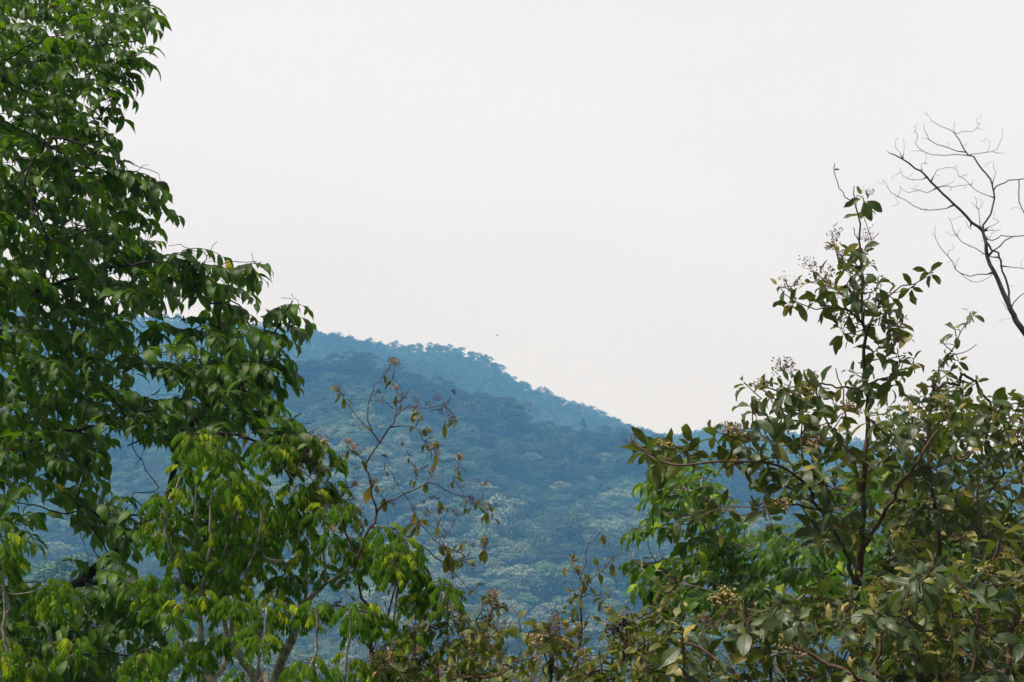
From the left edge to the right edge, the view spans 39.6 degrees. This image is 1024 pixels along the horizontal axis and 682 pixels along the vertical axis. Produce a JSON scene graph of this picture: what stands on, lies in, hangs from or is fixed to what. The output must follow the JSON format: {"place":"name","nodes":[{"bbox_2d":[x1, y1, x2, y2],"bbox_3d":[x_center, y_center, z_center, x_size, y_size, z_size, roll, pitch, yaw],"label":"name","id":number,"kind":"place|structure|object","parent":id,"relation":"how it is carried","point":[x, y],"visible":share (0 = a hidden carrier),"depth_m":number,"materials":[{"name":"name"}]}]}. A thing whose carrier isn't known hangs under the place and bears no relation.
{"place":"outdoors","nodes":[
{"label":"outdoors","id":0,"kind":"place"},
{"bbox_2d":[0,322,1023,681],"bbox_3d":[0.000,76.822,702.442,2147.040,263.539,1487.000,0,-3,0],"label":"ground","id":1,"kind":"structure","parent":0,"point":[324,640],"depth_m":635.04,"materials":[{"name":"green plant"}]},
{"bbox_2d":[40,542,77,559],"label":"canopy tree","id":2,"kind":"object","parent":1,"relation":"on","point":[62,547],"visible":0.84,"depth_m":592.57,"materials":[{"name":"green plant"}]},
{"bbox_2d":[59,510,85,544],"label":"canopy tree","id":3,"kind":"object","parent":1,"relation":"on","point":[65,521],"visible":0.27,"depth_m":617.24,"materials":[{"name":"green plant"}]},
{"bbox_2d":[0,532,174,681],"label":"feathery tree","id":4,"kind":"object","parent":1,"relation":"on","point":[46,603],"visible":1,"depth_m":7.47,"materials":[{"name":"green plant"}]},
{"bbox_2d":[0,0,348,681],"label":"broadleaf tree","id":5,"kind":"object","parent":1,"relation":"on","point":[233,375],"visible":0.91,"depth_m":9.82,"materials":[{"name":"green plant"}]},
{"bbox_2d":[0,552,391,681],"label":"valley forest","id":6,"kind":"object","parent":1,"relation":"on","point":[45,572],"visible":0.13,"depth_m":265.45,"materials":[{"name":"green plant"}]},
{"bbox_2d":[122,429,290,681],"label":"feathery tree","id":7,"kind":"object","parent":1,"relation":"on","point":[232,488],"visible":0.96,"depth_m":8.43,"materials":[{"name":"green plant"}]},
{"bbox_2d":[208,595,379,681],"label":"feathery tree","id":8,"kind":"object","parent":1,"relation":"on","point":[276,619],"visible":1,"depth_m":7.81,"materials":[{"name":"green plant"}]},
{"bbox_2d":[241,433,398,681],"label":"feathery tree","id":9,"kind":"object","parent":1,"relation":"on","point":[310,497],"visible":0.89,"depth_m":8.88,"materials":[{"name":"green plant"}]},
{"bbox_2d":[323,353,348,371],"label":"ridge tree","id":10,"kind":"object","parent":1,"relation":"on","point":[333,356],"visible":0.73,"depth_m":776.95,"materials":[{"name":"green plant"}]},
{"bbox_2d":[340,349,360,365],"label":"ridge tree","id":11,"kind":"object","parent":1,"relation":"on","point":[353,352],"visible":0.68,"depth_m":779.08,"materials":[{"name":"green plant"}]},
{"bbox_2d":[351,352,371,372],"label":"ridge tree","id":12,"kind":"object","parent":1,"relation":"on","point":[357,355],"visible":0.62,"depth_m":774.85,"materials":[{"name":"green plant"}]},
{"bbox_2d":[365,450,395,474],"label":"canopy tree","id":13,"kind":"object","parent":1,"relation":"on","point":[388,454],"visible":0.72,"depth_m":608.49,"materials":[{"name":"green plant"}]},
{"bbox_2d":[372,367,389,378],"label":"ridge tree","id":14,"kind":"object","parent":1,"relation":"on","point":[383,368],"visible":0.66,"depth_m":770.99,"materials":[{"name":"green plant"}]},
{"bbox_2d":[273,353,507,668],"bbox_3d":[-0.721,3.101,8.675,1.397,6.081,0.934,0,-3,0],"label":"berry shrub","id":15,"kind":"object","parent":1,"relation":"on","point":[450,563],"visible":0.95,"depth_m":8.76,"materials":[{"name":"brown plant"}]},
{"bbox_2d":[384,364,397,379],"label":"ridge tree","id":16,"kind":"object","parent":1,"relation":"on","point":[392,365],"visible":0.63,"depth_m":777.00,"materials":[{"name":"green plant"}]},
{"bbox_2d":[379,370,404,397],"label":"ridge tree","id":17,"kind":"object","parent":1,"relation":"on","point":[391,375],"visible":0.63,"depth_m":756.65,"materials":[{"name":"green plant"}]},
{"bbox_2d":[383,357,406,377],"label":"ridge tree","id":18,"kind":"object","parent":1,"relation":"on","point":[397,365],"visible":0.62,"depth_m":776.16,"materials":[{"name":"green plant"}]},
{"bbox_2d":[339,522,491,681],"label":"feathery tree","id":19,"kind":"object","parent":1,"relation":"on","point":[401,561],"visible":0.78,"depth_m":8.26,"materials":[{"name":"green plant"}]},
{"bbox_2d":[415,500,445,524],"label":"canopy tree","id":20,"kind":"object","parent":1,"relation":"on","point":[428,504],"visible":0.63,"depth_m":580.24,"materials":[{"name":"green plant"}]},
{"bbox_2d":[361,589,518,681],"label":"berry shrub","id":21,"kind":"object","parent":1,"relation":"on","point":[482,642],"visible":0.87,"depth_m":7.93,"materials":[{"name":"green plant"}]},
{"bbox_2d":[431,391,457,402],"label":"ridge tree","id":22,"kind":"object","parent":1,"relation":"on","point":[444,393],"visible":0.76,"depth_m":756.10,"materials":[{"name":"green plant"}]},
{"bbox_2d":[440,453,460,470],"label":"canopy tree","id":23,"kind":"object","parent":1,"relation":"on","point":[450,465],"visible":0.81,"depth_m":646.39,"materials":[{"name":"green plant"}]},
{"bbox_2d":[438,380,462,398],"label":"ridge tree","id":24,"kind":"object","parent":1,"relation":"on","point":[445,383],"visible":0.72,"depth_m":774.23,"materials":[{"name":"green plant"}]},
{"bbox_2d":[439,578,476,602],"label":"canopy tree","id":25,"kind":"object","parent":1,"relation":"on","point":[459,582],"visible":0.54,"depth_m":490.24,"materials":[{"name":"green plant"}]},
{"bbox_2d":[443,612,473,639],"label":"canopy tree","id":26,"kind":"object","parent":1,"relation":"on","point":[456,620],"visible":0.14,"depth_m":466.76,"materials":[{"name":"green plant"}]},
{"bbox_2d":[466,391,489,409],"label":"ridge tree","id":27,"kind":"object","parent":1,"relation":"on","point":[478,394],"visible":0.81,"depth_m":767.00,"materials":[{"name":"green plant"}]},
{"bbox_2d":[464,528,499,551],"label":"canopy tree","id":28,"kind":"object","parent":1,"relation":"on","point":[481,532],"visible":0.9,"depth_m":546.33,"materials":[{"name":"green plant"}]},
{"bbox_2d":[468,482,498,499],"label":"canopy tree","id":29,"kind":"object","parent":1,"relation":"on","point":[488,485],"visible":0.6,"depth_m":625.54,"materials":[{"name":"green plant"}]},
{"bbox_2d":[487,397,512,415],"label":"ridge tree","id":30,"kind":"object","parent":1,"relation":"on","point":[500,408],"visible":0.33,"depth_m":776.95,"materials":[{"name":"green plant"}]},
{"bbox_2d":[486,396,524,436],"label":"ridge tree","id":31,"kind":"object","parent":1,"relation":"on","point":[506,401],"visible":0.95,"depth_m":754.51,"materials":[{"name":"green plant"}]},
{"bbox_2d":[488,600,530,645],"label":"canopy tree","id":32,"kind":"object","parent":1,"relation":"on","point":[517,607],"visible":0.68,"depth_m":470.73,"materials":[{"name":"green plant"}]},
{"bbox_2d":[494,498,528,511],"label":"canopy tree","id":33,"kind":"object","parent":1,"relation":"on","point":[516,501],"visible":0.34,"depth_m":631.87,"materials":[{"name":"green plant"}]},
{"bbox_2d":[0,306,1023,498],"bbox_3d":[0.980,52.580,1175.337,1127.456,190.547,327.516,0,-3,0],"label":"ridge forest","id":34,"kind":"object","parent":1,"relation":"on","point":[444,369],"visible":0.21,"depth_m":1243.21,"materials":[{"name":"blue plant"}]},
{"bbox_2d":[507,411,533,447],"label":"ridge tree","id":35,"kind":"object","parent":1,"relation":"on","point":[522,413],"visible":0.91,"depth_m":755.85,"materials":[{"name":"green plant"}]},
{"bbox_2d":[526,452,542,475],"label":"canopy tree","id":36,"kind":"object","parent":1,"relation":"on","point":[539,456],"visible":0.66,"depth_m":724.49,"materials":[{"name":"green plant"}]},
{"bbox_2d":[530,421,552,436],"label":"ridge tree","id":37,"kind":"object","parent":1,"relation":"on","point":[543,424],"visible":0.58,"depth_m":768.78,"materials":[{"name":"green plant"}]},
{"bbox_2d":[521,560,563,600],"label":"canopy tree","id":38,"kind":"object","parent":1,"relation":"on","point":[547,565],"visible":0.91,"depth_m":504.27,"materials":[{"name":"green plant"}]},
{"bbox_2d":[488,604,599,681],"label":"leafy shrub","id":39,"kind":"object","parent":1,"relation":"on","point":[555,643],"visible":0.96,"depth_m":6.89,"materials":[{"name":"green plant"}]},
{"bbox_2d":[543,420,556,437],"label":"ridge tree","id":40,"kind":"object","parent":1,"relation":"on","point":[550,426],"visible":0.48,"depth_m":780.06,"materials":[{"name":"green plant"}]},
{"bbox_2d":[530,603,571,622],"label":"canopy tree","id":41,"kind":"object","parent":1,"relation":"on","point":[543,608],"visible":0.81,"depth_m":478.25,"materials":[{"name":"green plant"}]},
{"bbox_2d":[548,481,572,502],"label":"canopy tree","id":42,"kind":"object","parent":1,"relation":"on","point":[560,483],"visible":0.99,"depth_m":695.62,"materials":[{"name":"green plant"}]},
{"bbox_2d":[562,426,576,435],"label":"ridge tree","id":43,"kind":"object","parent":1,"relation":"on","point":[569,428],"visible":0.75,"depth_m":779.19,"materials":[{"name":"green plant"}]},
{"bbox_2d":[550,560,591,607],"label":"canopy tree","id":44,"kind":"object","parent":1,"relation":"on","point":[569,573],"visible":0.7,"depth_m":506.76,"materials":[{"name":"green plant"}]},
{"bbox_2d":[564,518,597,540],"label":"canopy tree","id":45,"kind":"object","parent":1,"relation":"on","point":[584,522],"visible":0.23,"depth_m":588.53,"materials":[{"name":"green plant"}]},
{"bbox_2d":[561,622,601,660],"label":"canopy tree","id":46,"kind":"object","parent":1,"relation":"on","point":[587,628],"visible":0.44,"depth_m":470.05,"materials":[{"name":"green plant"}]},
{"bbox_2d":[580,418,589,448],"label":"conifer","id":47,"kind":"object","parent":1,"relation":"on","point":[582,423],"visible":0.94,"depth_m":772.10,"materials":[{"name":"green plant"}]},
{"bbox_2d":[560,526,622,666],"bbox_3d":[0.407,3.219,7.279,0.317,4.527,0.240,2,-3,-28],"label":"sapling","id":48,"kind":"object","parent":1,"relation":"on","point":[583,587],"visible":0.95,"depth_m":7.34,"materials":[{"name":"green plant"}]},
{"bbox_2d":[591,425,615,443],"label":"ridge tree","id":49,"kind":"object","parent":1,"relation":"on","point":[604,428],"visible":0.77,"depth_m":776.49,"materials":[{"name":"green plant"}]},
{"bbox_2d":[596,452,615,470],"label":"canopy tree","id":50,"kind":"object","parent":1,"relation":"on","point":[605,461],"visible":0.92,"depth_m":738.36,"materials":[{"name":"green plant"}]},
{"bbox_2d":[599,500,627,518],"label":"canopy tree","id":51,"kind":"object","parent":1,"relation":"on","point":[614,504],"visible":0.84,"depth_m":670.73,"materials":[{"name":"green plant"}]},
{"bbox_2d":[602,437,625,451],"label":"ridge tree","id":52,"kind":"object","parent":1,"relation":"on","point":[618,440],"visible":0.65,"depth_m":766.92,"materials":[{"name":"green plant"}]},
{"bbox_2d":[609,427,632,445],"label":"ridge tree","id":53,"kind":"object","parent":1,"relation":"on","point":[619,432],"visible":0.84,"depth_m":775.12,"materials":[{"name":"green plant"}]},
{"bbox_2d":[562,570,690,681],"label":"leafy shrub","id":54,"kind":"object","parent":1,"relation":"on","point":[628,646],"visible":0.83,"depth_m":6.48,"materials":[{"name":"green plant"}]},
{"bbox_2d":[626,578,913,681],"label":"leafy shrub","id":55,"kind":"object","parent":1,"relation":"on","point":[777,628],"visible":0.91,"depth_m":6.26,"materials":[{"name":"green plant"}]},
{"bbox_2d":[621,163,942,681],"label":"tall shrub","id":56,"kind":"object","parent":1,"relation":"on","point":[775,430],"visible":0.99,"depth_m":7.38,"materials":[{"name":"green plant"}]},
{"bbox_2d":[614,455,1023,668],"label":"glossy tree","id":57,"kind":"object","parent":1,"relation":"on","point":[713,561],"visible":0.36,"depth_m":10.14,"materials":[{"name":"green plant"}]},
{"bbox_2d":[842,516,1023,681],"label":"leafy shrub","id":58,"kind":"object","parent":1,"relation":"on","point":[935,592],"visible":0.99,"depth_m":5.54,"materials":[{"name":"green plant"}]},
{"bbox_2d":[864,308,1023,681],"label":"leafy shrub","id":59,"kind":"object","parent":1,"relation":"on","point":[976,512],"visible":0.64,"depth_m":7.62,"materials":[{"name":"green plant"}]},
{"bbox_2d":[883,114,1023,335],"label":"bare tree","id":60,"kind":"object","parent":1,"relation":"on","point":[1015,319],"visible":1,"depth_m":13.07,"materials":[{"name":"brown wood"}]},
{"bbox_2d":[0,0,1023,459],"label":"sky","id":61,"kind":"structure","parent":0,"point":[458,173],"materials":[{"name":"white"}]}
]}

